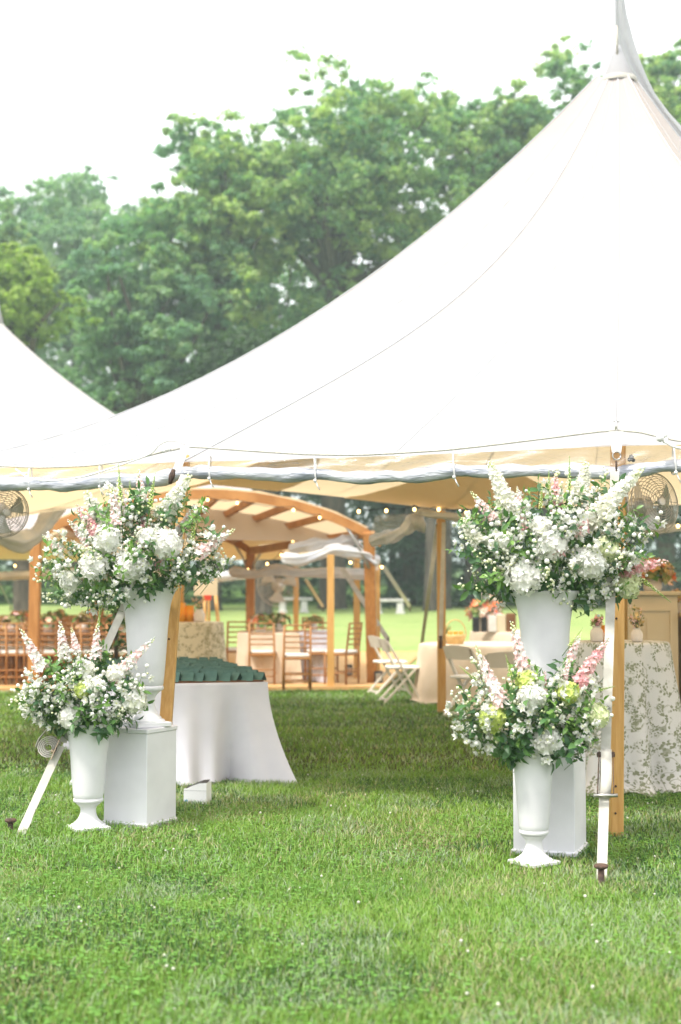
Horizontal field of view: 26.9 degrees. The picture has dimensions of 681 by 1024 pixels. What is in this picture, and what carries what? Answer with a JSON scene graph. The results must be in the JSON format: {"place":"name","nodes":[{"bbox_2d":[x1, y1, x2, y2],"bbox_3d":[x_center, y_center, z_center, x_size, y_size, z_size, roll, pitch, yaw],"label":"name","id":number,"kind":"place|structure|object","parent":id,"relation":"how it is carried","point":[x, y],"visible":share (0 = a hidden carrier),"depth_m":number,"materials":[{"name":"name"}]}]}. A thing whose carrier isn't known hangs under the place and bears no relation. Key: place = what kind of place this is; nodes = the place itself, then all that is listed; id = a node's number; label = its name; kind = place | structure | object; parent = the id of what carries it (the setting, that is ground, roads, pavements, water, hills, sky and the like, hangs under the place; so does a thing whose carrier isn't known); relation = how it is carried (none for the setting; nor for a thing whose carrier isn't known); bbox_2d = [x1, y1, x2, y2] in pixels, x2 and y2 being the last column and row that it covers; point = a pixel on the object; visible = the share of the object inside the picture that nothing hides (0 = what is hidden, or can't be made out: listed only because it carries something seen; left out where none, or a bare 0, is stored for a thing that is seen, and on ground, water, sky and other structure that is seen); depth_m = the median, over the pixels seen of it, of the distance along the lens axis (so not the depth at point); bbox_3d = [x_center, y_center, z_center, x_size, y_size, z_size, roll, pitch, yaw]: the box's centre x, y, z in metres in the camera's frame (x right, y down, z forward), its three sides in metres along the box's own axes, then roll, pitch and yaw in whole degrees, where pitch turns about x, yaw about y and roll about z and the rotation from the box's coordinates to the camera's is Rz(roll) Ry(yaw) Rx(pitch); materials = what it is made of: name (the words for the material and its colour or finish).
{"place":"outdoors","nodes":[
{"label":"outdoors","id":0,"kind":"place"},
{"bbox_2d":[0,631,125,635],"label":"farm table","id":1,"kind":"object","parent":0,"point":[57,632],"visible":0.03,"depth_m":21.91,"materials":[{"name":"brown wood"}]},
{"bbox_2d":[0,612,27,631],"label":"centerpiece","id":2,"kind":"object","parent":1,"relation":"on","point":[15,618],"visible":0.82,"depth_m":22.08,"materials":[{"name":"plant"}]},
{"bbox_2d":[40,613,59,631],"bbox_3d":[-4.551,1.718,22.139,0.378,0.308,0.366,-3,-4,42],"label":"centerpiece","id":3,"kind":"object","parent":1,"relation":"on","point":[51,618],"visible":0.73,"depth_m":22.10,"materials":[{"name":"plant"}]},
{"bbox_2d":[71,613,95,631],"bbox_3d":[-4.002,1.716,22.140,0.396,0.311,0.325,0,-3,0],"label":"centerpiece","id":4,"kind":"object","parent":1,"relation":"on","point":[84,617],"visible":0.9,"depth_m":22.10,"materials":[{"name":"plant"}]},
{"bbox_2d":[0,652,417,691],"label":"dining floor","id":5,"kind":"structure","parent":0,"point":[410,658],"depth_m":22.62,"materials":[{"name":"brown wood"}]},
{"bbox_2d":[0,624,12,684],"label":"chiavari chair","id":6,"kind":"object","parent":5,"relation":"on","point":[6,662],"visible":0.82,"depth_m":21.29,"materials":[{"name":"brown wood"}]},
{"bbox_2d":[0,623,25,683],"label":"chiavari chair","id":7,"kind":"object","parent":5,"relation":"on","point":[11,652],"visible":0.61,"depth_m":21.29,"materials":[{"name":"brown wood"}]},
{"bbox_2d":[15,623,46,684],"bbox_3d":[-4.665,2.134,21.465,0.414,0.931,0.470,0,-3,-3],"label":"chiavari chair","id":8,"kind":"object","parent":5,"relation":"on","point":[20,653],"visible":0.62,"depth_m":21.28,"materials":[{"name":"brown wood"}]},
{"bbox_2d":[39,623,68,681],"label":"chiavari chair","id":9,"kind":"object","parent":5,"relation":"on","point":[49,652],"visible":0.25,"depth_m":21.28,"materials":[{"name":"brown wood"}]},
{"bbox_2d":[55,623,87,683],"bbox_3d":[-4.064,2.134,21.465,0.414,0.931,0.470,0,-3,3],"label":"chiavari chair","id":10,"kind":"object","parent":5,"relation":"on","point":[80,631],"visible":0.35,"depth_m":21.27,"materials":[{"name":"brown wood"}]},
{"bbox_2d":[71,623,96,675],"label":"chiavari chair","id":11,"kind":"object","parent":5,"relation":"on","point":[84,653],"visible":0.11,"depth_m":21.28,"materials":[{"name":"brown wood"}]},
{"bbox_2d":[0,311,379,685],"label":"sailcloth tent","id":12,"kind":"object","parent":5,"relation":"on","point":[40,399],"visible":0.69,"depth_m":25.65,"materials":[{"name":"fabric"}]},
{"bbox_2d":[257,563,298,606],"bbox_3d":[-1.096,1.524,29.689,0.645,0.903,1.228,-3,-4,39],"label":"wall fan","id":13,"kind":"object","parent":12,"relation":"attached to","point":[278,585],"depth_m":29.43,"materials":[{"name":"metal"}]},
{"bbox_2d":[340,567,389,640],"bbox_3d":[0.387,1.479,22.151,0.884,1.240,0.040,2,-4,-29],"label":"guy strap","id":14,"kind":"object","parent":12,"relation":"attached to","point":[358,594],"visible":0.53,"depth_m":22.10,"materials":[{"name":"fabric"}]},
{"bbox_2d":[382,566,410,610],"bbox_3d":[1.075,1.470,26.267,0.052,0.843,7.462,0,-3,6],"label":"guy strap","id":15,"kind":"object","parent":12,"relation":"attached to","point":[393,581],"visible":1,"depth_m":25.64,"materials":[{"name":"fabric"}]},
{"bbox_2d":[226,621,251,660],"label":"chiavari chair","id":16,"kind":"object","parent":5,"relation":"on","point":[231,649],"visible":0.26,"depth_m":22.37,"materials":[{"name":"brown wood"}]},
{"bbox_2d":[248,623,276,683],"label":"chiavari chair","id":17,"kind":"object","parent":5,"relation":"on","point":[273,653],"visible":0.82,"depth_m":21.46,"materials":[{"name":"brown wood"}]},
{"bbox_2d":[236,630,302,682],"bbox_3d":[-1.150,2.276,22.521,1.065,0.756,1.771,0,-3,-3],"label":"tablecloth","id":18,"kind":"object","parent":5,"relation":"on","point":[261,662],"visible":0.59,"depth_m":21.70,"materials":[{"name":"beige fabric"}]},
{"bbox_2d":[246,612,274,631],"bbox_3d":[-1.251,1.718,22.244,0.451,0.317,0.375,0,-3,0],"label":"centerpiece","id":19,"kind":"object","parent":18,"relation":"on","point":[259,618],"visible":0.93,"depth_m":22.18,"materials":[{"name":"plant"}]},
{"bbox_2d":[266,611,291,630],"bbox_3d":[-0.987,1.737,22.651,0.450,0.326,0.345,0,-3,0],"label":"centerpiece","id":20,"kind":"object","parent":18,"relation":"on","point":[279,620],"visible":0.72,"depth_m":22.60,"materials":[{"name":"ceramic"}]},
{"bbox_2d":[282,625,311,689],"bbox_3d":[-0.626,2.075,20.383,0.414,0.931,0.470,0,-3,-4],"label":"chiavari chair","id":21,"kind":"object","parent":5,"relation":"on","point":[297,656],"visible":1,"depth_m":20.21,"materials":[{"name":"brown wood"}]},
{"bbox_2d":[296,630,326,681],"bbox_3d":[-0.446,2.293,22.825,0.636,0.756,1.862,0,-3,0],"label":"tablecloth","id":22,"kind":"object","parent":5,"relation":"on","point":[317,661],"visible":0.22,"depth_m":21.96,"materials":[{"name":"white fabric"}]},
{"bbox_2d":[302,614,322,630],"bbox_3d":[-0.449,1.768,22.839,0.334,0.283,0.310,0,-3,0],"label":"centerpiece","id":23,"kind":"object","parent":22,"relation":"on","point":[315,618],"visible":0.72,"depth_m":22.78,"materials":[{"name":"plant"}]},
{"bbox_2d":[304,622,334,682],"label":"chiavari chair","id":24,"kind":"object","parent":5,"relation":"on","point":[318,651],"visible":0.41,"depth_m":21.77,"materials":[{"name":"brown wood"}]},
{"bbox_2d":[323,622,362,684],"bbox_3d":[0.040,2.145,21.654,0.470,0.931,0.414,-2,-4,30],"label":"chiavari chair","id":25,"kind":"object","parent":5,"relation":"on","point":[346,652],"visible":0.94,"depth_m":21.57,"materials":[{"name":"brown wood"}]},
{"bbox_2d":[0,688,522,772],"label":"grass","id":26,"kind":"structure","parent":0,"point":[335,695],"depth_m":14.58,"materials":[{"name":"green plant"}]},
{"bbox_2d":[0,605,604,665],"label":"field","id":27,"kind":"structure","parent":0,"point":[403,631],"depth_m":50.96,"materials":[{"name":"green plant"}]},
{"bbox_2d":[0,241,102,614],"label":"broadleaf tree","id":28,"kind":"object","parent":27,"relation":"on","point":[23,307],"visible":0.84,"depth_m":51.35,"materials":[{"name":"green plant"}]},
{"bbox_2d":[41,560,245,604],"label":"evergreen tree","id":29,"kind":"object","parent":27,"relation":"on","point":[227,592],"visible":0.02,"depth_m":68.85,"materials":[{"name":"green plant"}]},
{"bbox_2d":[58,229,234,600],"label":"broadleaf tree","id":30,"kind":"object","parent":27,"relation":"on","point":[141,354],"visible":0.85,"depth_m":57.35,"materials":[{"name":"green plant"}]},
{"bbox_2d":[99,113,305,610],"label":"broadleaf tree","id":31,"kind":"object","parent":27,"relation":"on","point":[201,232],"visible":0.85,"depth_m":59.18,"materials":[{"name":"green plant"}]},
{"bbox_2d":[182,325,289,614],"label":"tall tree","id":32,"kind":"object","parent":27,"relation":"on","point":[216,358],"visible":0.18,"depth_m":55.56,"materials":[{"name":"green plant"}]},
{"bbox_2d":[278,598,312,612],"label":"stone bench","id":33,"kind":"object","parent":27,"relation":"on","point":[282,607],"visible":0.69,"depth_m":57.71,"materials":[{"name":"white stone"}]},
{"bbox_2d":[168,43,498,608],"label":"broadleaf tree","id":34,"kind":"object","parent":27,"relation":"on","point":[343,184],"visible":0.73,"depth_m":60.57,"materials":[{"name":"green plant"}]},
{"bbox_2d":[276,498,504,610],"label":"evergreen tree","id":35,"kind":"object","parent":27,"relation":"on","point":[411,587],"visible":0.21,"depth_m":65.08,"materials":[{"name":"green plant"}]},
{"bbox_2d":[380,599,408,613],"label":"stone bench","id":36,"kind":"object","parent":27,"relation":"on","point":[399,606],"visible":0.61,"depth_m":56.69,"materials":[{"name":"white stone"}]},
{"bbox_2d":[422,508,436,610],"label":"tall tree","id":37,"kind":"object","parent":27,"relation":"on","point":[430,528],"depth_m":59.81,"materials":[{"name":"green plant"}]},
{"bbox_2d":[443,509,451,608],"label":"tall tree","id":38,"kind":"object","parent":27,"relation":"on","point":[448,561],"visible":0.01,"depth_m":61.81,"materials":[{"name":"green plant"}]},
{"bbox_2d":[412,77,543,606],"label":"broadleaf tree","id":39,"kind":"object","parent":27,"relation":"on","point":[489,164],"visible":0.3,"depth_m":64.16,"materials":[{"name":"green plant"}]},
{"bbox_2d":[380,508,580,604],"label":"evergreen tree","id":40,"kind":"object","parent":27,"relation":"on","point":[453,556],"visible":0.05,"depth_m":67.24,"materials":[{"name":"green plant"}]},
{"bbox_2d":[457,34,603,570],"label":"broadleaf tree","id":41,"kind":"object","parent":27,"relation":"on","point":[553,68],"visible":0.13,"depth_m":65.05,"materials":[{"name":"green plant"}]},
{"bbox_2d":[554,505,680,607],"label":"evergreen tree","id":42,"kind":"object","parent":27,"relation":"on","point":[663,538],"visible":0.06,"depth_m":61.91,"materials":[{"name":"green plant"}]},
{"bbox_2d":[583,505,680,603],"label":"evergreen tree","id":43,"kind":"object","parent":27,"relation":"on","point":[679,555],"visible":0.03,"depth_m":65.36,"materials":[{"name":"green plant"}]},
{"bbox_2d":[638,38,680,590],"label":"broadleaf tree","id":44,"kind":"object","parent":27,"relation":"on","point":[664,68],"visible":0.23,"depth_m":62.91,"materials":[{"name":"green plant"}]},
{"bbox_2d":[0,669,680,1023],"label":"lawn","id":45,"kind":"structure","parent":0,"point":[399,682],"depth_m":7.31,"materials":[{"name":"green plant"}]},
{"bbox_2d":[64,725,110,831],"bbox_3d":[-1.545,1.618,8.718,0.320,0.644,0.320,0,-3,0],"label":"flower urn","id":46,"kind":"object","parent":45,"relation":"on","point":[88,757],"visible":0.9,"depth_m":8.63,"materials":[{"name":"white ceramic"}]},
{"bbox_2d":[2,612,154,744],"bbox_3d":[-1.601,1.040,8.669,0.963,0.867,0.632,0,-3,0],"label":"flower arrangement","id":47,"kind":"object","parent":46,"relation":"in","point":[86,686],"visible":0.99,"depth_m":8.57,"materials":[{"name":"white plant"}]},
{"bbox_2d":[97,600,126,659],"bbox_3d":[-2.116,1.509,13.440,0.423,1.400,0.372,0,-3,0],"label":"rose bush","id":48,"kind":"object","parent":45,"relation":"on","point":[117,643],"visible":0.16,"depth_m":13.44,"materials":[{"name":"green plant"}]},
{"bbox_2d":[102,725,177,828],"bbox_3d":[-1.264,1.660,8.982,0.353,0.610,0.353,-2,-4,27],"label":"pedestal","id":49,"kind":"object","parent":45,"relation":"on","point":[140,784],"visible":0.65,"depth_m":8.85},
{"bbox_2d":[120,587,176,727],"bbox_3d":[-1.229,0.917,9.023,0.376,0.875,0.376,0,-3,0],"label":"flower urn","id":50,"kind":"object","parent":49,"relation":"on","point":[147,621],"visible":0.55,"depth_m":8.92,"materials":[{"name":"white ceramic"}]},
{"bbox_2d":[27,463,235,619],"bbox_3d":[-1.311,0.224,8.957,1.330,1.044,0.912,0,-3,0],"label":"flower arrangement","id":51,"kind":"object","parent":50,"relation":"in","point":[103,532],"visible":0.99,"depth_m":8.80,"materials":[{"name":"white plant"}]},
{"bbox_2d":[184,779,210,803],"bbox_3d":[-0.990,1.934,9.847,0.165,0.157,0.108,-1,-3,14],"label":"white box","id":52,"kind":"object","parent":45,"relation":"on","point":[199,791],"visible":0.95,"depth_m":9.80,"materials":[{"name":"white plastic"}]},
{"bbox_2d":[27,488,379,685],"bbox_3d":[-1.996,1.248,23.164,5.198,3.021,4.545,0,-3,0],"label":"timber arbor","id":53,"kind":"object","parent":45,"relation":"on","point":[333,524],"visible":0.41,"depth_m":21.60,"materials":[{"name":"brown wood"}]},
{"bbox_2d":[0,0,680,836],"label":"sailcloth tent","id":54,"kind":"object","parent":45,"relation":"on","point":[516,318],"visible":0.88,"depth_m":11.27,"materials":[{"name":"fabric"}]},
{"bbox_2d":[0,491,28,538],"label":"wall fan","id":55,"kind":"object","parent":54,"relation":"attached to","point":[6,511],"depth_m":10.62,"materials":[{"name":"metal"}]},
{"bbox_2d":[17,474,187,834],"bbox_3d":[-1.506,0.872,8.987,1.192,2.290,0.140,2,-4,-37],"label":"tie down strap","id":56,"kind":"object","parent":54,"relation":"hanging from","point":[57,749],"visible":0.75,"depth_m":8.71,"materials":[{"name":"fabric"}]},
{"bbox_2d":[420,523,439,642],"bbox_3d":[1.355,1.614,22.476,0.060,2.382,10.670,0,-3,2],"label":"guy strap","id":57,"kind":"object","parent":54,"relation":"attached to","point":[432,563],"visible":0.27,"depth_m":20.47,"materials":[{"name":"fabric"}]},
{"bbox_2d":[439,522,445,648],"bbox_3d":[1.214,0.869,16.973,0.050,1.507,0.238,-1,-3,16],"label":"guy strap","id":58,"kind":"object","parent":54,"relation":"attached to","point":[442,575],"visible":1,"depth_m":16.97,"materials":[{"name":"fabric"}]},
{"bbox_2d":[593,470,618,879],"bbox_3d":[1.489,0.811,7.783,0.124,2.181,1.111,-1,-3,17],"label":"tie down strap","id":59,"kind":"object","parent":54,"relation":"hanging from","point":[605,755],"visible":0.84,"depth_m":7.54,"materials":[{"name":"fabric"}]},
{"bbox_2d":[625,473,677,536],"bbox_3d":[1.888,-0.053,8.739,0.306,0.415,0.429,-2,-4,26],"label":"wall fan","id":60,"kind":"object","parent":54,"relation":"attached to","point":[646,501],"depth_m":8.74,"materials":[{"name":"metal"}]},
{"bbox_2d":[0,767,680,876],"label":"grass","id":61,"kind":"structure","parent":45,"relation":"on","point":[654,823],"depth_m":8.65,"materials":[{"name":"green plant"}]},
{"bbox_2d":[0,737,680,1023],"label":"clover","id":62,"kind":"object","parent":45,"relation":"on","point":[223,976],"depth_m":6.43,"materials":[{"name":"green plant"}]},
{"bbox_2d":[366,635,408,693],"bbox_3d":[0.676,2.170,20.200,0.518,0.838,0.465,1,-3,-18],"label":"folding chair","id":63,"kind":"object","parent":45,"relation":"on","point":[374,641],"visible":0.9,"depth_m":20.11,"materials":[{"name":"plastic"}]},
{"bbox_2d":[378,639,419,702],"bbox_3d":[0.784,2.090,18.750,0.518,0.838,0.465,1,-3,-10],"label":"folding chair","id":64,"kind":"object","parent":45,"relation":"on","point":[385,645],"visible":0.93,"depth_m":18.59,"materials":[{"name":"plastic"}]},
{"bbox_2d":[409,641,521,704],"bbox_3d":[1.820,2.116,18.808,1.818,0.753,1.783,0,-3,0],"label":"tablecloth","id":65,"kind":"object","parent":45,"relation":"on","point":[425,683],"visible":0.46,"depth_m":18.25,"materials":[{"name":"beige fabric"}]},
{"bbox_2d":[446,619,466,644],"bbox_3d":[1.498,1.560,18.542,0.296,0.328,0.286,0,-3,0],"label":"basket","id":66,"kind":"object","parent":65,"relation":"on","point":[455,638],"visible":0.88,"depth_m":18.45,"materials":[{"name":"beige wicker"}]},
{"bbox_2d":[443,645,492,715],"bbox_3d":[1.521,1.976,16.681,0.518,0.838,0.465,3,-4,-40],"label":"folding chair","id":67,"kind":"object","parent":45,"relation":"on","point":[455,652],"visible":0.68,"depth_m":16.59,"materials":[{"name":"plastic"}]},
{"bbox_2d":[485,652,521,729],"bbox_3d":[1.766,1.883,14.980,0.465,0.838,0.517,0,-3,8],"label":"folding chair","id":68,"kind":"object","parent":45,"relation":"on","point":[496,659],"visible":0.33,"depth_m":14.78,"materials":[{"name":"plastic"}]},
{"bbox_2d":[469,630,569,642],"bbox_3d":[2.930,2.351,23.411,1.756,0.788,1.746,0,-3,0],"label":"tablecloth","id":69,"kind":"object","parent":45,"relation":"on","point":[493,636],"visible":0.13,"depth_m":22.81,"materials":[{"name":"beige fabric"}]},
{"bbox_2d":[465,594,503,631],"bbox_3d":[2.358,1.625,23.151,0.678,0.634,0.604,0,-3,0],"label":"centerpiece","id":70,"kind":"object","parent":69,"relation":"on","point":[484,608],"visible":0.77,"depth_m":22.99,"materials":[{"name":"plant"}]},
{"bbox_2d":[488,616,496,631],"bbox_3d":[2.435,1.792,22.786,0.130,0.260,0.050,0,-3,0],"label":"photo frame","id":71,"kind":"object","parent":69,"relation":"on","point":[492,623],"visible":1,"depth_m":22.76,"materials":[{"name":"paper"}]},
{"bbox_2d":[497,614,505,631],"bbox_3d":[2.578,1.782,22.787,0.143,0.280,0.050,0,-3,-6],"label":"photo frame","id":72,"kind":"object","parent":69,"relation":"on","point":[501,622],"visible":1,"depth_m":22.76,"materials":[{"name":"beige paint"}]},
{"bbox_2d":[506,613,515,631],"bbox_3d":[2.732,1.772,22.787,0.156,0.300,0.050,1,-3,-11],"label":"photo frame","id":73,"kind":"object","parent":69,"relation":"on","point":[511,617],"visible":0.76,"depth_m":22.76,"materials":[{"name":"brown wood"}]},
{"bbox_2d":[508,750,560,867],"bbox_3d":[1.033,1.569,7.607,0.278,0.619,0.278,0,-3,0],"label":"flower urn","id":74,"kind":"object","parent":45,"relation":"on","point":[533,781],"visible":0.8,"depth_m":7.53,"materials":[{"name":"white ceramic"}]},
{"bbox_2d":[444,621,614,774],"bbox_3d":[1.015,1.037,7.602,0.934,0.912,0.678,0,-3,0],"label":"flower arrangement","id":75,"kind":"object","parent":74,"relation":"in","point":[540,704],"visible":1,"depth_m":7.46,"materials":[{"name":"white plant"}]},
{"bbox_2d":[511,742,588,857],"bbox_3d":[1.185,1.613,8.044,0.373,0.600,0.373,-1,-3,20],"label":"pedestal","id":76,"kind":"object","parent":45,"relation":"on","point":[567,828],"visible":0.34,"depth_m":7.86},
{"bbox_2d":[511,591,578,734],"bbox_3d":[1.164,0.881,8.085,0.390,0.866,0.390,0,-3,0],"label":"flower urn","id":77,"kind":"object","parent":76,"relation":"on","point":[544,621],"visible":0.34,"depth_m":7.97,"materials":[{"name":"white ceramic"}]},
{"bbox_2d":[445,456,671,617],"bbox_3d":[1.237,0.143,8.042,1.297,0.918,0.822,0,-3,0],"label":"flower arrangement","id":78,"kind":"object","parent":77,"relation":"in","point":[526,574],"visible":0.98,"depth_m":7.91,"materials":[{"name":"white plant"}]},
{"bbox_2d":[594,863,607,884],"bbox_3d":[1.293,1.952,7.045,0.074,0.415,0.072,0,-3,0],"label":"ground stake","id":79,"kind":"object","parent":45,"relation":"on","point":[601,867],"visible":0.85,"depth_m":7.04,"materials":[{"name":"metal"}]},
{"bbox_2d":[628,591,680,701],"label":"bar cabinet","id":80,"kind":"object","parent":45,"relation":"on","point":[662,618],"visible":0.43,"depth_m":14.96,"materials":[{"name":"beige paint"}]},
{"bbox_2d":[640,556,676,590],"bbox_3d":[3.342,0.660,15.239,0.528,0.383,0.418,0,-3,0],"label":"centerpiece","id":81,"kind":"object","parent":80,"relation":"on","point":[662,571],"visible":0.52,"depth_m":15.14,"materials":[{"name":"plant"}]},
{"bbox_2d":[0,564,680,604],"bbox_3d":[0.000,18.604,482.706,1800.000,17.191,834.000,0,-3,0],"label":"hillside","id":82,"kind":"structure","parent":0,"point":[223,602],"depth_m":81.42,"materials":[{"name":"green plant"}]},
{"bbox_2d":[0,197,40,252],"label":"broadleaf tree","id":83,"kind":"object","parent":82,"relation":"on","point":[10,230],"visible":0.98,"depth_m":72.23,"materials":[{"name":"green plant"}]},
{"bbox_2d":[0,559,114,601],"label":"evergreen tree","id":84,"kind":"object","parent":82,"relation":"on","point":[2,597],"visible":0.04,"depth_m":69.72,"materials":[{"name":"green plant"}]},
{"bbox_2d":[0,161,157,591],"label":"broadleaf tree","id":85,"kind":"object","parent":82,"relation":"on","point":[69,221],"visible":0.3,"depth_m":82.81,"materials":[{"name":"green plant"}]},
{"bbox_2d":[190,489,363,603],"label":"evergreen tree","id":86,"kind":"object","parent":82,"relation":"on","point":[310,580],"visible":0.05,"depth_m":71.23,"materials":[{"name":"green plant"}]},
{"bbox_2d":[183,238,376,602],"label":"broadleaf tree","id":87,"kind":"object","parent":82,"relation":"on","point":[290,317],"visible":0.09,"depth_m":69.43,"materials":[{"name":"green plant"}]},
{"bbox_2d":[0,351,680,586],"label":"woodland","id":88,"kind":"object","parent":82,"relation":"on","point":[305,498],"depth_m":101.95,"materials":[{"name":"green plant"}]},
{"bbox_2d":[369,501,436,599],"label":"broadleaf tree","id":89,"kind":"object","parent":82,"relation":"on","point":[420,546],"depth_m":73.67,"materials":[{"name":"green plant"}]},
{"bbox_2d":[0,0,680,563],"label":"sky","id":90,"kind":"structure","parent":0,"point":[98,82],"materials":[{"name":"white"}]},
{"bbox_3d":[-1.454,1.755,11.986,1.210,0.750,2.490,1,-3,-14],"label":"folding table","id":91,"kind":"object","parent":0,"visible":0},
{"bbox_2d":[62,681,297,785],"bbox_3d":[-1.489,1.746,11.978,1.701,0.758,2.896,1,-3,-14],"label":"tablecloth","id":92,"kind":"object","parent":91,"relation":"on","point":[224,730],"visible":0.41,"depth_m":10.82,"materials":[{"name":"white fabric"}]},
{"bbox_2d":[115,680,262,683],"bbox_3d":[-1.454,1.361,12.008,1.170,0.012,2.420,1,-3,-14],"label":"wooden board","id":93,"kind":"object","parent":92,"relation":"on","point":[216,681],"visible":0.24,"depth_m":10.89,"materials":[{"name":"brown wood"}]},
{"bbox_2d":[204,670,218,680],"bbox_3d":[-0.989,1.256,10.917,0.095,0.080,0.080,-1,-1,12],"label":"folded card","id":94,"kind":"object","parent":93,"relation":"on","point":[211,675],"visible":1,"depth_m":10.90,"materials":[{"name":"green paper"}]},
{"bbox_3d":[2.101,1.519,10.683,0.706,1.077,0.706,0,-3,0],"label":"cocktail table","id":95,"kind":"object","parent":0,"visible":0},
{"bbox_2d":[564,640,680,796],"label":"tablecloth","id":96,"kind":"object","parent":95,"relation":"on","point":[652,733],"visible":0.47,"depth_m":10.30,"materials":[{"name":"fabric"}]},
{"bbox_2d":[590,614,603,641],"bbox_3d":[1.909,0.861,10.583,0.108,0.206,0.136,0,-3,0],"label":"bud vase","id":97,"kind":"object","parent":96,"relation":"on","point":[596,633],"visible":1,"depth_m":10.55,"materials":[{"name":"ceramic"}]},
{"bbox_2d":[628,604,644,641],"bbox_3d":[2.203,0.823,10.567,0.136,0.279,0.152,0,-3,0],"label":"bud vase","id":98,"kind":"object","parent":96,"relation":"on","point":[636,634],"visible":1,"depth_m":10.54,"materials":[{"name":"ceramic"}]},
{"bbox_3d":[-1.903,1.924,17.921,0.816,1.062,0.816,0,-3,0],"label":"cocktail table","id":99,"kind":"object","parent":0,"visible":0},
{"bbox_2d":[177,621,226,660],"bbox_3d":[-1.907,1.914,17.922,1.040,1.058,1.022,3,-4,-43],"label":"tablecloth","id":100,"kind":"object","parent":99,"relation":"on","point":[197,640],"visible":0.32,"depth_m":17.55,"materials":[{"name":"beige fabric"}]},
{"bbox_2d":[185,605,193,621],"bbox_3d":[-1.903,1.279,17.907,0.120,0.204,0.118,0,-3,0],"label":"votive","id":101,"kind":"object","parent":100,"relation":"on","point":[189,613],"visible":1,"depth_m":17.85,"materials":[{"name":"orange glass"}]},
{"bbox_2d":[191,596,204,621],"bbox_3d":[-1.791,1.213,17.870,0.180,0.330,0.189,0,-3,0],"label":"bud vase","id":102,"kind":"object","parent":100,"relation":"on","point":[199,615],"visible":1,"depth_m":17.82,"materials":[{"name":"ceramic"}]},
{"bbox_2d":[194,579,219,620],"bbox_3d":[-1.772,1.689,19.732,0.456,1.521,0.844,0,-3,0],"label":"easel sign","id":103,"kind":"object","parent":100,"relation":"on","point":[209,591],"visible":0.36,"depth_m":19.41,"materials":[{"name":"brown wood"}]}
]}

